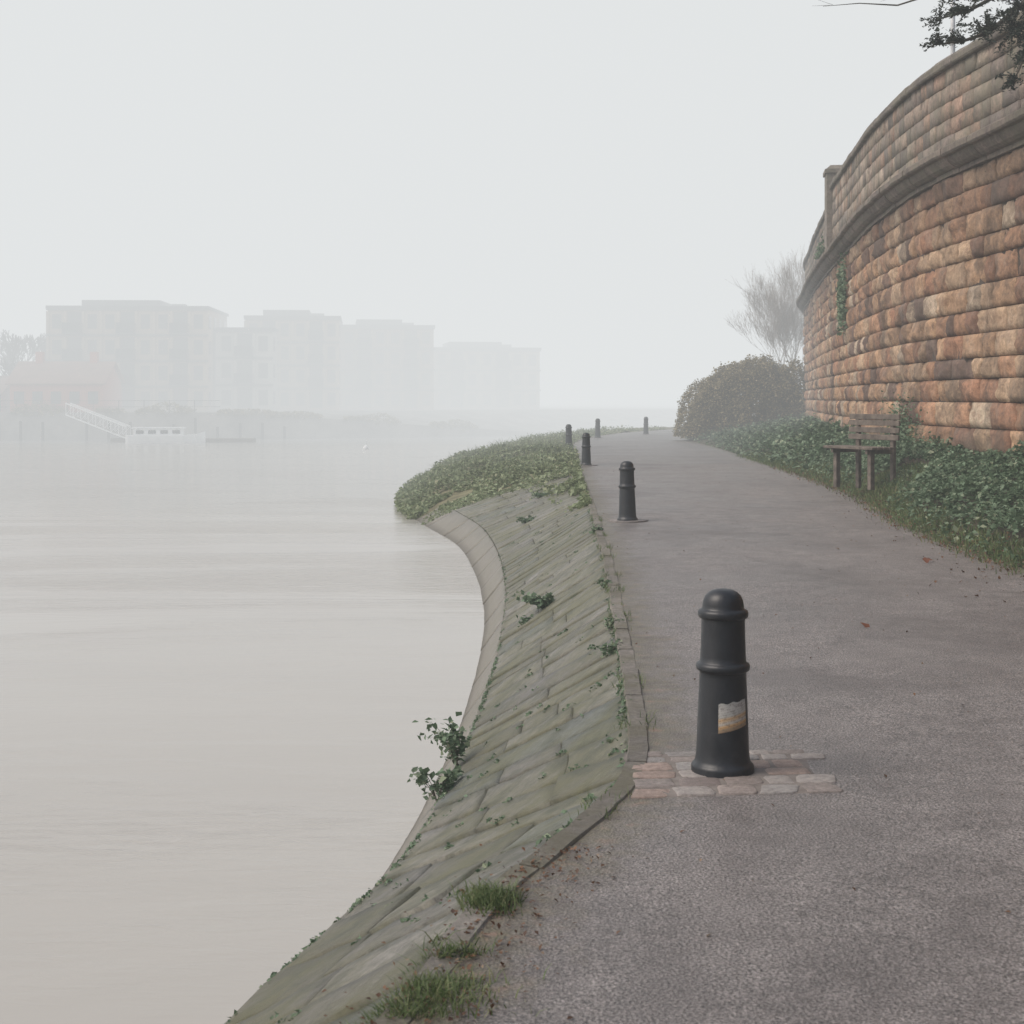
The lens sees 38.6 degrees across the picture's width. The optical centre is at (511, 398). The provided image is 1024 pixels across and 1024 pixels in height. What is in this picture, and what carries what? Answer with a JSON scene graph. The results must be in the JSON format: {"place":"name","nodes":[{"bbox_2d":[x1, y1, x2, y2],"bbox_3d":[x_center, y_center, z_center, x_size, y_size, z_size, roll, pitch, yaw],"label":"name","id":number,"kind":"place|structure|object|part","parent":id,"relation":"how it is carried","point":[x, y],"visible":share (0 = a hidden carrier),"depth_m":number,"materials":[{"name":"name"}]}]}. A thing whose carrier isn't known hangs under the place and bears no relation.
{"place":"outdoors","nodes":[
{"label":"outdoors","id":0,"kind":"place"},
{"bbox_2d":[0,385,9,411],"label":"walls","id":1,"kind":"structure","parent":0,"point":[5,405],"depth_m":121.88,"materials":[{"name":"grey brick"}]},
{"bbox_2d":[0,376,8,394],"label":"roof","id":2,"kind":"structure","parent":1,"relation":"on","point":[3,386],"depth_m":121.83,"materials":[{"name":"tile"}]},
{"bbox_2d":[46,309,226,410],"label":"walls","id":3,"kind":"structure","parent":0,"point":[155,355],"depth_m":127.44,"materials":[{"name":"brick"}]},
{"bbox_2d":[46,308,207,387],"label":"balcony slabs","id":4,"kind":"structure","parent":3,"relation":"attached to","point":[135,360],"depth_m":127.10,"materials":[{"name":"grey concrete"}]},
{"bbox_2d":[62,322,188,384],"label":"balcony railings","id":5,"kind":"object","parent":4,"relation":"on","point":[71,327],"visible":0.81,"depth_m":125.90,"materials":[{"name":"grey"}]},
{"bbox_2d":[46,300,228,316],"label":"roof","id":6,"kind":"structure","parent":3,"relation":"on","point":[147,304],"depth_m":129.58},
{"bbox_2d":[52,312,225,407],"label":"windows","id":7,"kind":"structure","parent":3,"relation":"attached to","point":[128,368],"depth_m":127.37,"materials":[{"name":"grey glass"}]},
{"bbox_2d":[0,436,530,1023],"bbox_3d":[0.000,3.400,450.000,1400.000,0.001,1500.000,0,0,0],"label":"river water","id":8,"kind":"structure","parent":0,"point":[230,672],"depth_m":16.45,"materials":[{"name":"grey liquid"}]},
{"bbox_2d":[19,418,285,440],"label":"mooring piles","id":9,"kind":"object","parent":8,"relation":"in","point":[130,424],"visible":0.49,"depth_m":118.03,"materials":[{"name":"grey wood"}]},
{"bbox_2d":[125,427,205,442],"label":"moored boat","id":10,"kind":"object","parent":8,"relation":"on","point":[158,435],"visible":0.87,"depth_m":111.06,"materials":[{"name":"white paint"}]},
{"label":"cabin windows","id":11,"kind":"part","parent":10,"relation":"part of","materials":[{"name":"grey glass"}]},
{"bbox_2d":[110,438,255,441],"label":"pontoon","id":12,"kind":"object","parent":8,"relation":"on","point":[207,439],"visible":0.43,"depth_m":112.90,"materials":[{"name":"stone"}]},
{"bbox_2d":[65,403,130,437],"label":"gangway","id":13,"kind":"object","parent":12,"relation":"on","point":[77,417],"visible":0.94,"depth_m":114.63,"materials":[{"name":"white paint"}]},
{"bbox_2d":[244,320,340,410],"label":"walls","id":14,"kind":"structure","parent":0,"point":[292,383],"depth_m":135.50,"materials":[{"name":"brick"}]},
{"bbox_2d":[244,318,339,388],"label":"balcony slabs","id":15,"kind":"structure","parent":14,"relation":"attached to","point":[315,341],"depth_m":135.26,"materials":[{"name":"grey concrete"}]},
{"bbox_2d":[244,310,342,324],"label":"roof","id":16,"kind":"structure","parent":14,"relation":"on","point":[287,314],"depth_m":137.43,"materials":[{"name":"grey"}]},
{"bbox_2d":[249,321,340,407],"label":"windows","id":17,"kind":"structure","parent":14,"relation":"attached to","point":[315,398],"depth_m":135.55,"materials":[{"name":"grey glass"}]},
{"bbox_2d":[0,398,727,440],"bbox_3d":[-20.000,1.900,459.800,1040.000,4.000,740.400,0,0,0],"label":"river embankment","id":18,"kind":"structure","parent":0,"point":[551,415],"depth_m":126.65,"materials":[{"name":"stone"}]},
{"bbox_2d":[0,329,45,375],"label":"bare tree","id":19,"kind":"object","parent":18,"relation":"on","point":[16,344],"visible":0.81,"depth_m":126.60,"materials":[{"name":"grey plant"}]},
{"bbox_2d":[30,333,46,360],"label":"bare tree","id":20,"kind":"object","parent":18,"relation":"on","point":[43,349],"visible":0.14,"depth_m":128.95,"materials":[{"name":"grey plant"}]},
{"bbox_2d":[10,367,121,411],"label":"walls","id":21,"kind":"structure","parent":18,"relation":"on","point":[111,389],"depth_m":120.00,"materials":[{"name":"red brick"}]},
{"bbox_2d":[14,392,97,403],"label":"windows","id":22,"kind":"structure","parent":21,"relation":"attached to","point":[54,395],"depth_m":119.94,"materials":[{"name":"grey glass"}]},
{"bbox_2d":[5,361,124,384],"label":"roof","id":23,"kind":"structure","parent":21,"relation":"on","point":[60,373],"depth_m":121.32,"materials":[{"name":"tile"}]},
{"bbox_2d":[0,400,219,412],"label":"railing","id":24,"kind":"object","parent":18,"relation":"on","point":[111,400],"visible":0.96,"depth_m":118.95,"materials":[{"name":"metal"}]},
{"bbox_2d":[10,401,478,431],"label":"quay scrub","id":25,"kind":"object","parent":18,"relation":"on","point":[301,414],"visible":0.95,"depth_m":121.26,"materials":[{"name":"green plant"}]},
{"bbox_2d":[216,331,276,410],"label":"walls","id":26,"kind":"structure","parent":18,"relation":"on","point":[270,379],"depth_m":131.08,"materials":[{"name":"grey concrete"}]},
{"bbox_2d":[216,330,273,385],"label":"balcony slabs","id":27,"kind":"structure","parent":26,"relation":"attached to","point":[243,357],"depth_m":130.89,"materials":[{"name":"grey concrete"}]},
{"bbox_2d":[215,327,278,331],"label":"roof","id":28,"kind":"structure","parent":26,"relation":"on","point":[247,328],"depth_m":130.98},
{"bbox_2d":[222,334,277,407],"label":"windows","id":29,"kind":"structure","parent":26,"relation":"attached to","point":[244,394],"depth_m":131.08,"materials":[{"name":"grey glass"}]},
{"bbox_2d":[434,351,539,408],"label":"walls","id":30,"kind":"structure","parent":18,"relation":"on","point":[524,365],"depth_m":150.80,"materials":[{"name":"brick"}]},
{"bbox_2d":[438,352,535,406],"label":"windows","id":31,"kind":"structure","parent":30,"relation":"attached to","point":[457,399],"depth_m":150.76,"materials":[{"name":"grey glass"}]},
{"bbox_2d":[434,342,540,349],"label":"roof","id":32,"kind":"structure","parent":30,"relation":"on","point":[476,345],"depth_m":152.71,"materials":[{"name":"grey"}]},
{"bbox_2d":[434,349,540,390],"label":"balcony slabs","id":33,"kind":"structure","parent":30,"relation":"attached to","point":[457,369],"depth_m":150.37,"materials":[{"name":"grey concrete"}]},
{"bbox_2d":[340,329,433,409],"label":"walls","id":34,"kind":"structure","parent":0,"point":[387,364],"depth_m":142.50,"materials":[{"name":"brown brick"}]},
{"bbox_2d":[345,330,429,406],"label":"windows","id":35,"kind":"structure","parent":34,"relation":"attached to","point":[364,399],"depth_m":142.44,"materials":[{"name":"grey glass"}]},
{"bbox_2d":[340,327,434,390],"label":"balcony slabs","id":36,"kind":"structure","parent":34,"relation":"attached to","point":[403,348],"depth_m":142.21,"materials":[{"name":"grey concrete"}]},
{"bbox_2d":[340,319,434,327],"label":"roof","id":37,"kind":"structure","parent":34,"relation":"on","point":[377,323],"depth_m":144.64,"materials":[{"name":"grey"}]},
{"bbox_2d":[224,429,666,1023],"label":"river bank revetment","id":38,"kind":"object","parent":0,"point":[354,975],"visible":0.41,"depth_m":9.46,"materials":[{"name":"stone"},{"name":"concrete"}]},
{"bbox_2d":[394,473,428,518],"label":"bank weeds","id":39,"kind":"object","parent":38,"relation":"on","point":[404,508],"visible":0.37,"depth_m":43.00,"materials":[{"name":"green plant"}]},
{"bbox_2d":[226,494,631,1023],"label":"joint weeds","id":40,"kind":"object","parent":38,"relation":"on","point":[449,845],"visible":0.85,"depth_m":9.12,"materials":[{"name":"green plant"}]},
{"bbox_2d":[407,767,463,800],"bbox_3d":[-0.547,2.870,10.886,0.464,0.300,0.227,0,0,-8],"label":"bramble plant","id":41,"kind":"object","parent":38,"relation":"on","point":[445,780],"visible":0.94,"depth_m":10.84,"materials":[{"name":"green plant"}]},
{"bbox_2d":[412,712,470,764],"bbox_3d":[-0.557,2.726,11.627,0.472,0.414,0.500,0,0,0],"label":"bramble plant","id":42,"kind":"object","parent":38,"relation":"on","point":[452,737],"visible":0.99,"depth_m":11.56,"materials":[{"name":"green plant"}]},
{"bbox_2d":[407,428,594,502],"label":"bank weed stalks","id":43,"kind":"object","parent":38,"relation":"on","point":[495,450],"visible":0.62,"depth_m":49.67,"materials":[{"name":"green plant"}]},
{"bbox_2d":[516,614,533,626],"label":"weed plant","id":44,"kind":"object","parent":38,"relation":"on","point":[525,620],"visible":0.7,"depth_m":17.32,"materials":[{"name":"green plant"}]},
{"bbox_2d":[516,515,536,522],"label":"weed plant","id":45,"kind":"object","parent":38,"relation":"on","point":[524,520],"visible":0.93,"depth_m":29.86,"materials":[{"name":"green plant"}]},
{"bbox_2d":[399,424,665,524],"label":"bank weeds","id":46,"kind":"object","parent":38,"relation":"on","point":[532,474],"visible":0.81,"depth_m":43.49,"materials":[{"name":"green plant"}]},
{"bbox_2d":[512,590,554,609],"bbox_3d":[0.337,2.410,17.423,0.547,0.254,0.553,0,0,29],"label":"weed plant","id":47,"kind":"object","parent":38,"relation":"on","point":[541,602],"visible":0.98,"depth_m":17.33,"materials":[{"name":"green plant"}]},
{"bbox_2d":[531,491,548,497],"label":"weed plant","id":48,"kind":"object","parent":38,"relation":"on","point":[539,495],"visible":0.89,"depth_m":33.75,"materials":[{"name":"green plant"}]},
{"bbox_2d":[419,426,676,516],"bbox_3d":[5.663,2.728,81.969,20.504,1.820,94.067,0,0,17],"label":"weed covered mound","id":49,"kind":"object","parent":38,"relation":"on","point":[456,495],"visible":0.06,"depth_m":41.82,"materials":[{"name":"soil"}]},
{"bbox_2d":[589,524,602,533],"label":"weed plant","id":50,"kind":"object","parent":38,"relation":"on","point":[593,528],"visible":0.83,"depth_m":21.00,"materials":[{"name":"green plant"}]},
{"bbox_2d":[594,577,611,589],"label":"weed plant","id":51,"kind":"object","parent":38,"relation":"on","point":[603,581],"visible":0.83,"depth_m":15.07,"materials":[{"name":"green plant"}]},
{"bbox_2d":[592,639,622,657],"bbox_3d":[0.749,1.939,11.289,0.268,0.143,0.273,0,0,0],"label":"weed plant","id":52,"kind":"object","parent":38,"relation":"on","point":[610,649],"visible":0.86,"depth_m":11.28,"materials":[{"name":"green plant"}]},
{"bbox_2d":[602,616,623,629],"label":"weed plant","id":53,"kind":"object","parent":38,"relation":"on","point":[610,622],"visible":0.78,"depth_m":12.37,"materials":[{"name":"green plant"}]},
{"bbox_2d":[0,0,1020,397],"label":"sky","id":54,"kind":"structure","parent":0,"point":[583,183],"materials":[{"name":"white"}]},
{"bbox_2d":[410,429,1023,1023],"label":"footpath","id":55,"kind":"structure","parent":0,"point":[918,925],"depth_m":6.74,"materials":[{"name":"grey asphalt"}]},
{"bbox_2d":[322,844,647,1023],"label":"fallen leaves","id":56,"kind":"object","parent":55,"relation":"on","point":[378,995],"visible":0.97,"depth_m":5.16,"materials":[{"name":"brown plant"}]},
{"bbox_2d":[326,514,656,1023],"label":"grass tufts","id":57,"kind":"object","parent":55,"relation":"on","point":[496,896],"visible":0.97,"depth_m":4.76,"materials":[{"name":"green plant"}]},
{"bbox_2d":[565,424,571,445],"bbox_3d":[2.117,1.448,54.502,0.607,0.964,0.570,-1,0,0],"label":"bollard","id":58,"kind":"object","parent":55,"relation":"on","point":[568,434],"visible":0.78,"depth_m":54.40,"materials":[{"name":"metal"}]},
{"bbox_2d":[581,433,596,465],"bbox_3d":[2.110,1.448,41.204,0.603,0.964,0.570,0,-1,0],"label":"bollard","id":59,"kind":"object","parent":55,"relation":"on","point":[586,454],"visible":0.98,"depth_m":41.10,"materials":[{"name":"metal"}]},
{"bbox_2d":[591,418,602,437],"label":"bollard","id":60,"kind":"object","parent":55,"relation":"on","point":[597,428],"visible":0.97,"depth_m":69.90,"materials":[{"name":"metal"}]},
{"bbox_2d":[609,461,647,522],"bbox_3d":[1.793,1.448,22.555,0.604,0.964,0.570,-1,-1,0],"label":"bollard","id":61,"kind":"object","parent":55,"relation":"on","point":[627,504],"visible":0.99,"depth_m":22.45,"materials":[{"name":"metal"}]},
{"bbox_2d":[643,417,648,433],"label":"bollard","id":62,"kind":"object","parent":55,"relation":"on","point":[645,429],"visible":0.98,"depth_m":76.39,"materials":[{"name":"metal"}]},
{"bbox_2d":[623,749,842,798],"bbox_3d":[1.100,1.895,7.397,1.108,0.039,0.987,0,0,0],"label":"cobblestone pad","id":63,"kind":"object","parent":55,"relation":"on","point":[672,774],"visible":0.84,"depth_m":7.24,"materials":[{"name":"stone"}]},
{"bbox_2d":[691,588,753,777],"bbox_3d":[1.070,1.448,7.421,0.317,0.964,0.318,0,0,0],"label":"bollard","id":64,"kind":"object","parent":63,"relation":"on","point":[722,741],"visible":1,"depth_m":7.32,"materials":[{"name":"metal"}]},
{"bbox_2d":[489,470,1023,1015],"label":"leaf fragments","id":65,"kind":"object","parent":55,"relation":"on","point":[779,736],"visible":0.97,"depth_m":9.98,"materials":[{"name":"brown plant"}]},
{"bbox_2d":[767,461,1023,601],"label":"fallen leaves","id":66,"kind":"object","parent":55,"relation":"on","point":[931,542],"visible":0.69,"depth_m":20.91,"materials":[{"name":"brown plant"}]},
{"bbox_2d":[860,557,931,627],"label":"fallen leaves","id":67,"kind":"object","parent":55,"relation":"on","point":[926,560],"visible":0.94,"depth_m":16.72,"materials":[{"name":"red plant"}]},
{"bbox_2d":[680,436,1023,577],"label":"planted bank","id":68,"kind":"structure","parent":0,"point":[935,501],"depth_m":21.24,"materials":[{"name":"green plant"}]},
{"bbox_2d":[672,354,806,438],"bbox_3d":[10.611,-0.054,65.996,6.883,3.940,5.772,0,0,0],"label":"hedge bush","id":69,"kind":"object","parent":68,"relation":"on","point":[764,387],"visible":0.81,"depth_m":64.39,"materials":[{"name":"green plant"}]},
{"bbox_2d":[725,244,804,382],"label":"bare tree","id":70,"kind":"object","parent":68,"relation":"on","point":[788,273],"visible":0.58,"depth_m":87.97,"materials":[{"name":"brown plant"}]},
{"bbox_2d":[727,275,803,371],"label":"bare tree","id":71,"kind":"object","parent":68,"relation":"on","point":[775,311],"visible":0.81,"depth_m":87.07,"materials":[{"name":"brown plant"}]},
{"bbox_2d":[685,411,855,472],"bbox_3d":[9.338,1.229,59.601,7.821,1.459,47.166,0,0,11],"label":"ground ivy","id":72,"kind":"object","parent":68,"relation":"on","point":[795,438],"visible":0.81,"depth_m":45.30,"materials":[{"name":"green plant"}]},
{"bbox_2d":[823,414,900,489],"bbox_3d":[6.513,1.000,27.220,0.694,1.408,1.425,0,0,-26],"label":"park bench","id":73,"kind":"object","parent":68,"relation":"on","point":[883,420],"visible":0.96,"depth_m":27.19,"materials":[{"name":"brown wood"}]},
{"bbox_2d":[804,432,1023,567],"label":"ground ivy","id":74,"kind":"object","parent":68,"relation":"on","point":[934,481],"visible":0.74,"depth_m":22.62,"materials":[{"name":"green plant"}]},
{"bbox_2d":[903,455,1013,472],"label":"plinth","id":75,"kind":"structure","parent":68,"relation":"on","point":[907,460],"depth_m":28.11,"materials":[{"name":"stone"}]},
{"bbox_2d":[803,146,1023,462],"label":"rock faced courses","id":76,"kind":"object","parent":75,"relation":"on","point":[957,199],"visible":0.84,"depth_m":26.88,"materials":[{"name":"stone"}]},
{"bbox_2d":[814,232,847,336],"bbox_3d":[9.509,-3.352,43.900,0.353,3.848,9.858,0,0,7],"label":"wall ivy","id":77,"kind":"object","parent":76,"relation":"attached to","point":[841,297],"depth_m":40.30,"materials":[{"name":"green plant"}]},
{"bbox_2d":[879,386,930,448],"bbox_3d":[7.804,0.299,29.596,0.247,1.472,5.579,0,0,4],"label":"wall ivy","id":78,"kind":"object","parent":76,"relation":"attached to","point":[902,442],"depth_m":28.78,"materials":[{"name":"green plant"}]},
{"bbox_2d":[796,106,1023,312],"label":"string course","id":79,"kind":"object","parent":76,"relation":"on","point":[996,139],"visible":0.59,"depth_m":27.52,"materials":[{"name":"stone"}]},
{"bbox_2d":[823,165,841,249],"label":"pier","id":80,"kind":"structure","parent":79,"relation":"on","point":[830,172],"depth_m":45.18,"materials":[{"name":"stone"}]},
{"bbox_2d":[805,30,1023,280],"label":"parapet courses","id":81,"kind":"object","parent":79,"relation":"on","point":[960,99],"visible":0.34,"depth_m":27.40,"materials":[{"name":"stone"}]},
{"bbox_2d":[803,11,1023,271],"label":"coping","id":82,"kind":"object","parent":81,"relation":"on","point":[951,60],"visible":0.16,"depth_m":28.63,"materials":[{"name":"stone"}]},
{"bbox_2d":[806,152,1023,452],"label":"stone wall","id":83,"kind":"structure","parent":75,"relation":"on","point":[982,282],"depth_m":25.97,"materials":[{"name":"stone"}]},
{"label":"upper road ground","id":84,"kind":"structure","parent":0,"visible":0},
{"bbox_2d":[820,0,1023,92],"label":"evergreen tree","id":85,"kind":"object","parent":84,"relation":"on","point":[1011,14],"visible":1,"depth_m":21.70,"materials":[{"name":"green plant"}]},
{"bbox_2d":[951,0,954,53],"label":"street lamp","id":86,"kind":"object","parent":84,"relation":"on","point":[952,27],"depth_m":35.95,"materials":[{"name":"metal"}]}
]}

